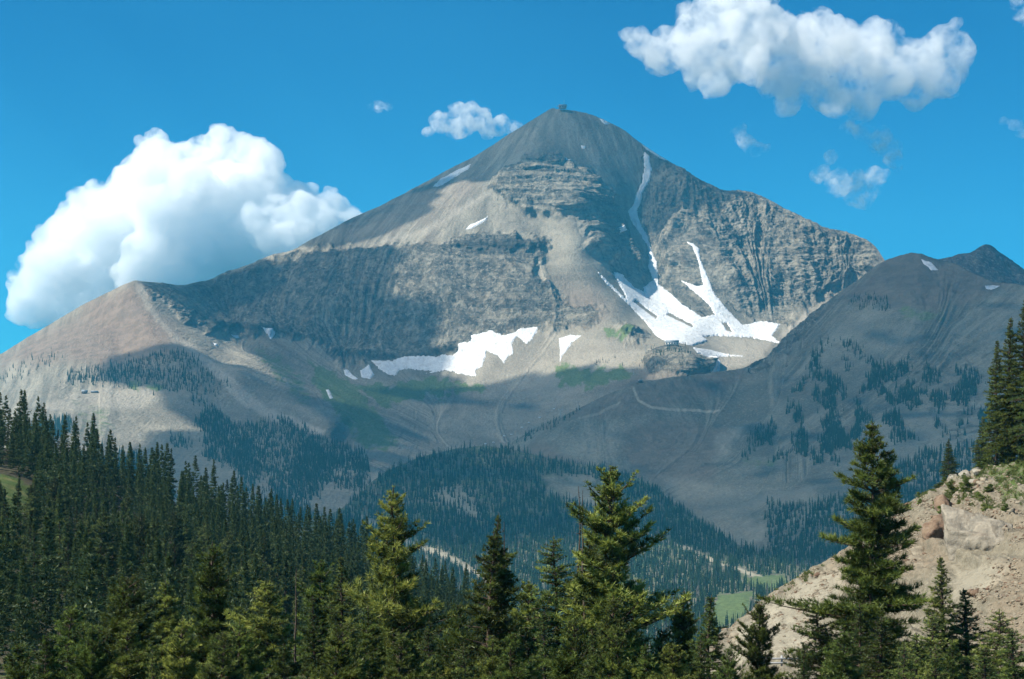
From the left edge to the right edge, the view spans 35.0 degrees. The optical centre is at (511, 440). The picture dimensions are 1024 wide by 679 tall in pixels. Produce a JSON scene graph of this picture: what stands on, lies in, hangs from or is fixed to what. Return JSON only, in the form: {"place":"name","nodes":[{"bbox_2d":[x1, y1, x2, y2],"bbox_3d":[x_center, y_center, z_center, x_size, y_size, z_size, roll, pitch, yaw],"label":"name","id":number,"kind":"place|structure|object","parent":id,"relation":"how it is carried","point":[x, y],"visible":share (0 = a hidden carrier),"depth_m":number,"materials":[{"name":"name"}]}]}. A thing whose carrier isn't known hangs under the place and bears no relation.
{"place":"outdoors","nodes":[
{"label":"outdoors","id":0,"kind":"place"},
{"bbox_2d":[0,672,304,678],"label":"wooded bank","id":1,"kind":"structure","parent":0,"point":[3,674],"depth_m":149.60,"materials":[{"name":"green plant"}]},
{"bbox_2d":[0,643,39,678],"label":"pine tree","id":2,"kind":"object","parent":1,"relation":"on","point":[17,668],"visible":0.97,"depth_m":75.68,"materials":[{"name":"green plant"}]},
{"bbox_2d":[25,632,67,678],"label":"pine tree","id":3,"kind":"object","parent":1,"relation":"on","point":[45,670],"visible":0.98,"depth_m":70.12,"materials":[{"name":"green plant"}]},
{"bbox_2d":[35,603,106,678],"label":"pine tree","id":4,"kind":"object","parent":1,"relation":"on","point":[66,639],"visible":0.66,"depth_m":79.81,"materials":[{"name":"green plant"}]},
{"bbox_2d":[53,626,121,678],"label":"pine tree","id":5,"kind":"object","parent":1,"relation":"on","point":[96,662],"visible":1,"depth_m":67.74,"materials":[{"name":"green plant"}]},
{"bbox_2d":[80,570,173,678],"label":"pine tree","id":6,"kind":"object","parent":1,"relation":"on","point":[122,607],"visible":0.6,"depth_m":83.79,"materials":[{"name":"green plant"}]},
{"bbox_2d":[105,617,168,678],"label":"pine tree","id":7,"kind":"object","parent":1,"relation":"on","point":[127,660],"visible":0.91,"depth_m":73.59,"materials":[{"name":"green plant"}]},
{"bbox_2d":[145,651,165,678],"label":"fir tree","id":8,"kind":"object","parent":1,"relation":"on","point":[153,674],"visible":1,"depth_m":65.97,"materials":[{"name":"green plant"}]},
{"bbox_2d":[140,579,197,675],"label":"pine tree","id":9,"kind":"object","parent":1,"relation":"on","point":[174,617],"visible":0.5,"depth_m":87.58,"materials":[{"name":"green plant"}]},
{"bbox_2d":[158,616,202,678],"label":"pine tree","id":10,"kind":"object","parent":1,"relation":"on","point":[181,652],"visible":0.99,"depth_m":71.67,"materials":[{"name":"green plant"}]},
{"bbox_2d":[169,540,237,677],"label":"pine tree","id":11,"kind":"object","parent":1,"relation":"on","point":[214,595],"visible":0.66,"depth_m":81.44,"materials":[{"name":"green plant"}]},
{"bbox_2d":[194,630,263,678],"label":"pine tree","id":12,"kind":"object","parent":1,"relation":"on","point":[222,668],"visible":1,"depth_m":68.03,"materials":[{"name":"green plant"}]},
{"bbox_2d":[210,617,275,678],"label":"pine tree","id":13,"kind":"object","parent":1,"relation":"on","point":[244,658],"visible":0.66,"depth_m":70.12,"materials":[{"name":"green plant"}]},
{"bbox_2d":[217,579,317,678],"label":"pine tree","id":14,"kind":"object","parent":1,"relation":"on","point":[269,633],"visible":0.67,"depth_m":77.73,"materials":[{"name":"green plant"}]},
{"bbox_2d":[267,643,298,678],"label":"pine tree","id":15,"kind":"object","parent":1,"relation":"on","point":[285,671],"visible":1,"depth_m":63.90,"materials":[{"name":"green plant"}]},
{"bbox_2d":[289,596,332,678],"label":"fir tree","id":16,"kind":"object","parent":1,"relation":"on","point":[309,659],"visible":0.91,"depth_m":75.84,"materials":[{"name":"green plant"}]},
{"bbox_2d":[286,560,362,677],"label":"pine tree","id":17,"kind":"object","parent":1,"relation":"on","point":[317,592],"visible":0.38,"depth_m":91.83,"materials":[{"name":"green plant"}]},
{"bbox_2d":[311,556,366,668],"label":"fir tree","id":18,"kind":"object","parent":1,"relation":"on","point":[339,607],"visible":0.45,"depth_m":89.84,"materials":[{"name":"green plant"}]},
{"bbox_2d":[308,618,384,678],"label":"pine tree","id":19,"kind":"object","parent":1,"relation":"on","point":[351,667],"visible":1,"depth_m":68.00,"materials":[{"name":"green plant"}]},
{"bbox_2d":[354,607,392,678],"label":"pine tree","id":20,"kind":"object","parent":1,"relation":"on","point":[371,629],"visible":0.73,"depth_m":73.72,"materials":[{"name":"green plant"}]},
{"bbox_2d":[338,485,469,678],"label":"pine tree","id":21,"kind":"object","parent":1,"relation":"on","point":[396,617],"visible":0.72,"depth_m":83.23,"materials":[{"name":"green plant"}]},
{"bbox_2d":[378,630,441,678],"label":"pine tree","id":22,"kind":"object","parent":1,"relation":"on","point":[405,671],"visible":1,"depth_m":65.85,"materials":[{"name":"green plant"}]},
{"bbox_2d":[416,620,446,678],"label":"fir tree","id":23,"kind":"object","parent":1,"relation":"on","point":[429,653],"visible":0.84,"depth_m":71.93,"materials":[{"name":"green plant"}]},
{"bbox_2d":[434,600,475,677],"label":"pine tree","id":24,"kind":"object","parent":1,"relation":"on","point":[448,638],"visible":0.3,"depth_m":91.82,"materials":[{"name":"green plant"}]},
{"bbox_2d":[451,643,487,678],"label":"fir tree","id":25,"kind":"object","parent":1,"relation":"on","point":[461,663],"visible":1,"depth_m":66.19,"materials":[{"name":"green plant"}]},
{"bbox_2d":[424,532,549,678],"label":"pine tree","id":26,"kind":"object","parent":1,"relation":"on","point":[500,584],"visible":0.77,"depth_m":81.83,"materials":[{"name":"green plant"}]},
{"bbox_2d":[472,635,504,678],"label":"pine tree","id":27,"kind":"object","parent":1,"relation":"on","point":[492,662],"visible":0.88,"depth_m":71.99,"materials":[{"name":"green plant"}]},
{"bbox_2d":[472,514,520,661],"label":"fir tree","id":28,"kind":"object","parent":1,"relation":"on","point":[497,525],"visible":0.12,"depth_m":87.92,"materials":[{"name":"green plant"}]},
{"bbox_2d":[483,632,552,678],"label":"pine tree","id":29,"kind":"object","parent":1,"relation":"on","point":[515,670],"visible":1,"depth_m":67.67,"materials":[{"name":"green plant"}]},
{"bbox_2d":[507,581,553,674],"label":"pine tree","id":30,"kind":"object","parent":1,"relation":"on","point":[528,588],"visible":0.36,"depth_m":85.95,"materials":[{"name":"green plant"}]},
{"bbox_2d":[493,536,588,678],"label":"fir tree","id":31,"kind":"object","parent":1,"relation":"on","point":[550,560],"visible":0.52,"depth_m":83.99,"materials":[{"name":"green plant"}]},
{"bbox_2d":[526,612,562,678],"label":"fir tree","id":32,"kind":"object","parent":1,"relation":"on","point":[544,641],"visible":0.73,"depth_m":77.89,"materials":[{"name":"green plant"}]},
{"bbox_2d":[540,614,602,678],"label":"pine tree","id":33,"kind":"object","parent":1,"relation":"on","point":[569,666],"visible":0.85,"depth_m":71.30,"materials":[{"name":"green plant"}]},
{"bbox_2d":[553,533,628,669],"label":"pine tree","id":34,"kind":"object","parent":1,"relation":"on","point":[591,551],"visible":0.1,"depth_m":83.33,"materials":[{"name":"green plant"}]},
{"bbox_2d":[578,629,605,678],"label":"fir tree","id":35,"kind":"object","parent":1,"relation":"on","point":[590,664],"visible":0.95,"depth_m":65.87,"materials":[{"name":"green plant"}]},
{"bbox_2d":[583,624,639,678],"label":"pine tree","id":36,"kind":"object","parent":1,"relation":"on","point":[619,668],"visible":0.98,"depth_m":65.75,"materials":[{"name":"green plant"}]},
{"bbox_2d":[590,595,638,678],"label":"pine tree","id":37,"kind":"object","parent":1,"relation":"on","point":[606,625],"visible":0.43,"depth_m":73.74,"materials":[{"name":"green plant"}]},
{"bbox_2d":[547,465,694,678],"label":"pine tree","id":38,"kind":"object","parent":1,"relation":"on","point":[611,545],"visible":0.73,"depth_m":81.56,"materials":[{"name":"green plant"}]},
{"bbox_2d":[635,645,656,678],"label":"pine tree","id":39,"kind":"object","parent":1,"relation":"on","point":[645,662],"visible":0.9,"depth_m":71.71,"materials":[{"name":"green plant"}]},
{"bbox_2d":[648,627,673,671],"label":"pine tree","id":40,"kind":"object","parent":1,"relation":"on","point":[662,639],"visible":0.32,"depth_m":83.86,"materials":[{"name":"green plant"}]},
{"bbox_2d":[646,642,694,678],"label":"pine tree","id":41,"kind":"object","parent":1,"relation":"on","point":[670,667],"visible":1,"depth_m":67.80,"materials":[{"name":"green plant"}]},
{"bbox_2d":[655,588,716,678],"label":"pine tree","id":42,"kind":"object","parent":1,"relation":"on","point":[684,621],"visible":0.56,"depth_m":81.60,"materials":[{"name":"green plant"}]},
{"bbox_2d":[686,640,710,678],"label":"fir tree","id":43,"kind":"object","parent":1,"relation":"on","point":[699,667],"visible":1,"depth_m":67.93,"materials":[{"name":"green plant"}]},
{"bbox_2d":[683,595,741,678],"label":"fir tree","id":44,"kind":"object","parent":1,"relation":"on","point":[712,631],"visible":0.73,"depth_m":79.95,"materials":[{"name":"green plant"}]},
{"bbox_2d":[709,643,750,678],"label":"pine tree","id":45,"kind":"object","parent":1,"relation":"on","point":[727,669],"visible":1,"depth_m":70.16,"materials":[{"name":"green plant"}]},
{"bbox_2d":[711,601,785,678],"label":"pine tree","id":46,"kind":"object","parent":1,"relation":"on","point":[757,638],"visible":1,"depth_m":77.62,"materials":[{"name":"green plant"}]},
{"bbox_2d":[796,643,815,678],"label":"fir tree","id":47,"kind":"object","parent":1,"relation":"on","point":[803,665],"visible":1,"depth_m":71.97,"materials":[{"name":"green plant"}]},
{"bbox_2d":[817,628,864,678],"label":"pine tree","id":48,"kind":"object","parent":1,"relation":"on","point":[837,651],"visible":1,"depth_m":66.08,"materials":[{"name":"green plant"}]},
{"bbox_2d":[755,420,957,678],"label":"pine tree","id":49,"kind":"object","parent":1,"relation":"on","point":[872,527],"visible":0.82,"depth_m":79.25,"materials":[{"name":"green plant"}]},
{"bbox_2d":[834,604,888,678],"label":"fir tree","id":50,"kind":"object","parent":1,"relation":"on","point":[864,631],"visible":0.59,"depth_m":73.90,"materials":[{"name":"green plant"}]},
{"bbox_2d":[855,617,910,678],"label":"fir tree","id":51,"kind":"object","parent":1,"relation":"on","point":[881,673],"visible":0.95,"depth_m":71.89,"materials":[{"name":"green plant"}]},
{"bbox_2d":[874,645,921,678],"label":"fir tree","id":52,"kind":"object","parent":1,"relation":"on","point":[903,674],"visible":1,"depth_m":61.68,"materials":[{"name":"green plant"}]},
{"bbox_2d":[893,632,933,678],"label":"fir tree","id":53,"kind":"object","parent":1,"relation":"on","point":[916,647],"visible":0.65,"depth_m":69.91,"materials":[{"name":"green plant"}]},
{"bbox_2d":[917,645,953,678],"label":"fir tree","id":54,"kind":"object","parent":1,"relation":"on","point":[937,674],"visible":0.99,"depth_m":65.89,"materials":[{"name":"green plant"}]},
{"bbox_2d":[938,639,966,678],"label":"pine tree","id":55,"kind":"object","parent":1,"relation":"on","point":[952,664],"visible":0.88,"depth_m":68.01,"materials":[{"name":"green plant"}]},
{"bbox_2d":[969,647,1004,678],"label":"fir tree","id":56,"kind":"object","parent":1,"relation":"on","point":[981,672],"visible":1,"depth_m":63.95,"materials":[{"name":"green plant"}]},
{"bbox_2d":[0,448,540,672],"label":"hillside","id":57,"kind":"structure","parent":0,"point":[9,477],"depth_m":357.23,"materials":[{"name":"green plant"}]},
{"bbox_2d":[19,493,45,560],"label":"spruce tree","id":58,"kind":"object","parent":57,"relation":"on","point":[31,502],"visible":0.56,"depth_m":255.70,"materials":[{"name":"green plant"}]},
{"bbox_2d":[27,519,41,590],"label":"spruce tree","id":59,"kind":"object","parent":57,"relation":"on","point":[34,539],"visible":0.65,"depth_m":221.00,"materials":[{"name":"green plant"}]},
{"bbox_2d":[42,477,69,523],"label":"spruce tree","id":60,"kind":"object","parent":57,"relation":"on","point":[53,487],"visible":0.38,"depth_m":285.45,"materials":[{"name":"green plant"}]},
{"bbox_2d":[53,499,70,590],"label":"spruce tree","id":61,"kind":"object","parent":57,"relation":"on","point":[59,531],"visible":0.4,"depth_m":229.57,"materials":[{"name":"green plant"}]},
{"bbox_2d":[55,518,74,602],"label":"spruce tree","id":62,"kind":"object","parent":57,"relation":"on","point":[66,540],"visible":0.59,"depth_m":221.32,"materials":[{"name":"green plant"}]},
{"bbox_2d":[88,509,120,609],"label":"spruce tree","id":63,"kind":"object","parent":57,"relation":"on","point":[102,543],"visible":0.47,"depth_m":219.62,"materials":[{"name":"green plant"}]},
{"bbox_2d":[105,515,119,586],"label":"spruce tree","id":64,"kind":"object","parent":57,"relation":"on","point":[114,556],"visible":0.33,"depth_m":233.52,"materials":[{"name":"green plant"}]},
{"bbox_2d":[127,511,162,607],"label":"spruce tree","id":65,"kind":"object","parent":57,"relation":"on","point":[140,545],"visible":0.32,"depth_m":224.47,"materials":[{"name":"green plant"}]},
{"bbox_2d":[160,509,191,583],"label":"spruce tree","id":66,"kind":"object","parent":57,"relation":"on","point":[181,538],"visible":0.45,"depth_m":272.02,"materials":[{"name":"green plant"}]},
{"bbox_2d":[167,527,184,604],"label":"spruce tree","id":67,"kind":"object","parent":57,"relation":"on","point":[171,549],"visible":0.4,"depth_m":251.49,"materials":[{"name":"green plant"}]},
{"bbox_2d":[217,530,240,582],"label":"spruce tree","id":68,"kind":"object","parent":57,"relation":"on","point":[227,542],"visible":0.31,"depth_m":285.79,"materials":[{"name":"green plant"}]},
{"bbox_2d":[0,389,484,672],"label":"hillside forest","id":69,"kind":"object","parent":57,"relation":"on","point":[38,442],"visible":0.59,"depth_m":345.54,"materials":[{"name":"green plant"}]},
{"bbox_2d":[238,551,270,613],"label":"spruce tree","id":70,"kind":"object","parent":57,"relation":"on","point":[250,562],"visible":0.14,"depth_m":227.51,"materials":[{"name":"green plant"}]},
{"bbox_2d":[254,533,279,591],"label":"spruce tree","id":71,"kind":"object","parent":57,"relation":"on","point":[264,550],"visible":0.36,"depth_m":282.31,"materials":[{"name":"green plant"}]},
{"bbox_2d":[273,534,284,595],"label":"spruce tree","id":72,"kind":"object","parent":57,"relation":"on","point":[277,556],"visible":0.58,"depth_m":293.20,"materials":[{"name":"green plant"}]},
{"bbox_2d":[280,557,297,634],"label":"spruce tree","id":73,"kind":"object","parent":57,"relation":"on","point":[285,583],"visible":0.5,"depth_m":249.92,"materials":[{"name":"green plant"}]},
{"bbox_2d":[284,563,300,631],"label":"spruce tree","id":74,"kind":"object","parent":57,"relation":"on","point":[291,573],"visible":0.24,"depth_m":255.25,"materials":[{"name":"green plant"}]},
{"bbox_2d":[0,108,884,523],"bbox_3d":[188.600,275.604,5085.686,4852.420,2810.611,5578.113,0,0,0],"label":"mountain","id":75,"kind":"structure","parent":0,"point":[418,270],"depth_m":4696.94,"materials":[{"name":"grey stone"}]},
{"bbox_2d":[60,347,230,396],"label":"shoulder grove","id":76,"kind":"object","parent":75,"relation":"on","point":[128,377],"visible":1,"depth_m":3939.49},
{"bbox_2d":[27,390,368,525],"bbox_3d":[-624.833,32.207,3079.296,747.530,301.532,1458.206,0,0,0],"label":"slope foot forest","id":77,"kind":"object","parent":75,"relation":"on","point":[257,467],"visible":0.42,"depth_m":3252.14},
{"bbox_2d":[230,412,370,489],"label":"trees","id":78,"kind":"object","parent":75,"relation":"on","point":[284,451],"visible":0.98,"depth_m":3415.17,"materials":[{"name":"green plant"}]},
{"bbox_2d":[433,164,470,186],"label":"snow patch","id":79,"kind":"object","parent":75,"relation":"on","point":[445,179],"visible":1,"depth_m":5388.30,"materials":[{"name":"white snow"}]},
{"bbox_2d":[372,327,537,375],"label":"snow patch","id":80,"kind":"object","parent":75,"relation":"on","point":[467,358],"visible":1,"depth_m":4560.69,"materials":[{"name":"white snow"}]},
{"bbox_2d":[559,335,580,360],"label":"snow patch","id":81,"kind":"object","parent":75,"relation":"on","point":[565,342],"visible":1,"depth_m":4526.15,"materials":[{"name":"white snow"}]},
{"bbox_2d":[598,152,779,345],"bbox_3d":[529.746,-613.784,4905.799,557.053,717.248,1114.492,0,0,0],"label":"snow patch","id":82,"kind":"object","parent":75,"relation":"on","point":[657,299],"visible":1,"depth_m":4884.68,"materials":[{"name":"white snow"}]},
{"bbox_2d":[693,347,741,372],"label":"snow patch","id":83,"kind":"object","parent":75,"relation":"on","point":[709,353],"visible":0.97,"depth_m":4382.15,"materials":[{"name":"white snow"}]},
{"bbox_2d":[0,0,1023,353],"label":"sky","id":84,"kind":"structure","parent":0,"point":[176,142],"materials":[{"name":"blue"}]},
{"bbox_2d":[293,446,805,655],"bbox_3d":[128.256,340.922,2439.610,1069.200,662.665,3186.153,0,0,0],"label":"valley floor","id":85,"kind":"structure","parent":0,"point":[726,603],"depth_m":2609.88,"materials":[{"name":"green plant"}]},
{"bbox_2d":[327,441,817,661],"bbox_3d":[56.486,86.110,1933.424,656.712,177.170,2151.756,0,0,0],"label":"knoll forest","id":86,"kind":"object","parent":85,"relation":"on","point":[725,575],"visible":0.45,"depth_m":2340.00,"materials":[{"name":"green plant"}]},
{"bbox_2d":[503,253,1023,567],"bbox_3d":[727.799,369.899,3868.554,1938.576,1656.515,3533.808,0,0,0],"label":"ridge","id":87,"kind":"structure","parent":0,"point":[682,439],"depth_m":3324.58,"materials":[{"name":"grey stone"}]},
{"bbox_2d":[561,438,1019,565],"bbox_3d":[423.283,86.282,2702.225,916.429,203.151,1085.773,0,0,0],"label":"ridge foot forest","id":88,"kind":"object","parent":87,"relation":"on","point":[822,507],"visible":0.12,"depth_m":2510.03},
{"bbox_2d":[741,336,999,465],"bbox_3d":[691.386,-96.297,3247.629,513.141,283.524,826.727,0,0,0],"label":"ridge trees","id":89,"kind":"object","parent":87,"relation":"on","point":[838,429],"visible":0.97,"depth_m":3161.46,"materials":[{"name":"green plant"}]},
{"bbox_2d":[702,462,1023,678],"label":"rocky slope","id":90,"kind":"structure","parent":0,"point":[966,568],"depth_m":122.58,"materials":[{"name":"beige stone"}]},
{"bbox_2d":[776,601,846,678],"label":"fir tree","id":91,"kind":"object","parent":90,"relation":"on","point":[813,621],"visible":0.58,"depth_m":80.06,"materials":[{"name":"green plant"}]},
{"bbox_2d":[711,465,1023,667],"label":"rubble","id":92,"kind":"object","parent":90,"relation":"on","point":[1013,567],"visible":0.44,"depth_m":133.64,"materials":[{"name":"beige stone"}]},
{"bbox_2d":[922,513,943,539],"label":"rock outcrop","id":93,"kind":"object","parent":90,"relation":"on","point":[933,527],"visible":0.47,"depth_m":132.32,"materials":[{"name":"brown stone"}]},
{"bbox_2d":[901,613,967,678],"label":"fir tree","id":94,"kind":"object","parent":90,"relation":"on","point":[933,640],"visible":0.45,"depth_m":75.70,"materials":[{"name":"green plant"}]},
{"bbox_2d":[921,557,973,665],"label":"fir tree","id":95,"kind":"object","parent":90,"relation":"on","point":[938,600],"visible":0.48,"depth_m":83.87,"materials":[{"name":"green plant"}]},
{"bbox_2d":[939,438,960,478],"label":"fir tree","id":96,"kind":"object","parent":90,"relation":"on","point":[947,468],"visible":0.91,"depth_m":167.92,"materials":[{"name":"green plant"}]},
{"bbox_2d":[941,588,1002,678],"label":"fir tree","id":97,"kind":"object","parent":90,"relation":"on","point":[965,642],"visible":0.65,"depth_m":81.84,"materials":[{"name":"green plant"}]},
{"bbox_2d":[941,504,1012,560],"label":"rock outcrop","id":98,"kind":"object","parent":90,"relation":"on","point":[965,529],"visible":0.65,"depth_m":123.44,"materials":[{"name":"grey stone"}]},
{"bbox_2d":[971,416,991,468],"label":"fir tree","id":99,"kind":"object","parent":90,"relation":"on","point":[976,448],"visible":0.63,"depth_m":162.60,"materials":[{"name":"green plant"}]},
{"bbox_2d":[957,609,1023,678],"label":"fir tree","id":100,"kind":"object","parent":90,"relation":"on","point":[999,627],"visible":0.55,"depth_m":75.86,"materials":[{"name":"green plant"}]},
{"bbox_2d":[977,341,1014,465],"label":"fir tree","id":101,"kind":"object","parent":90,"relation":"on","point":[988,425],"visible":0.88,"depth_m":159.84,"materials":[{"name":"green plant"}]},
{"bbox_2d":[984,317,1023,463],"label":"fir tree","id":102,"kind":"object","parent":90,"relation":"on","point":[1003,415],"visible":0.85,"depth_m":158.92,"materials":[{"name":"green plant"}]},
{"bbox_2d":[994,300,1023,460],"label":"fir tree","id":103,"kind":"object","parent":90,"relation":"on","point":[1018,371],"visible":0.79,"depth_m":158.55,"materials":[{"name":"green plant"}]},
{"bbox_2d":[994,628,1023,678],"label":"fir tree","id":104,"kind":"object","parent":90,"relation":"on","point":[1015,672],"visible":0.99,"depth_m":71.90,"materials":[{"name":"green plant"}]},
{"bbox_2d":[1006,371,1023,460],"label":"fir tree","id":105,"kind":"object","parent":90,"relation":"on","point":[1019,448],"visible":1,"depth_m":155.95,"materials":[{"name":"green plant"}]},
{"bbox_2d":[774,458,1023,591],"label":"slope grass","id":106,"kind":"structure","parent":0,"point":[965,494],"depth_m":149.90,"materials":[{"name":"green plant"}]},
{"bbox_2d":[938,244,1023,284],"bbox_3d":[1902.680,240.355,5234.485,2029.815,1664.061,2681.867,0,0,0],"label":"distant peak","id":107,"kind":"structure","parent":0,"point":[989,262],"depth_m":4796.54,"materials":[{"name":"grey stone"}]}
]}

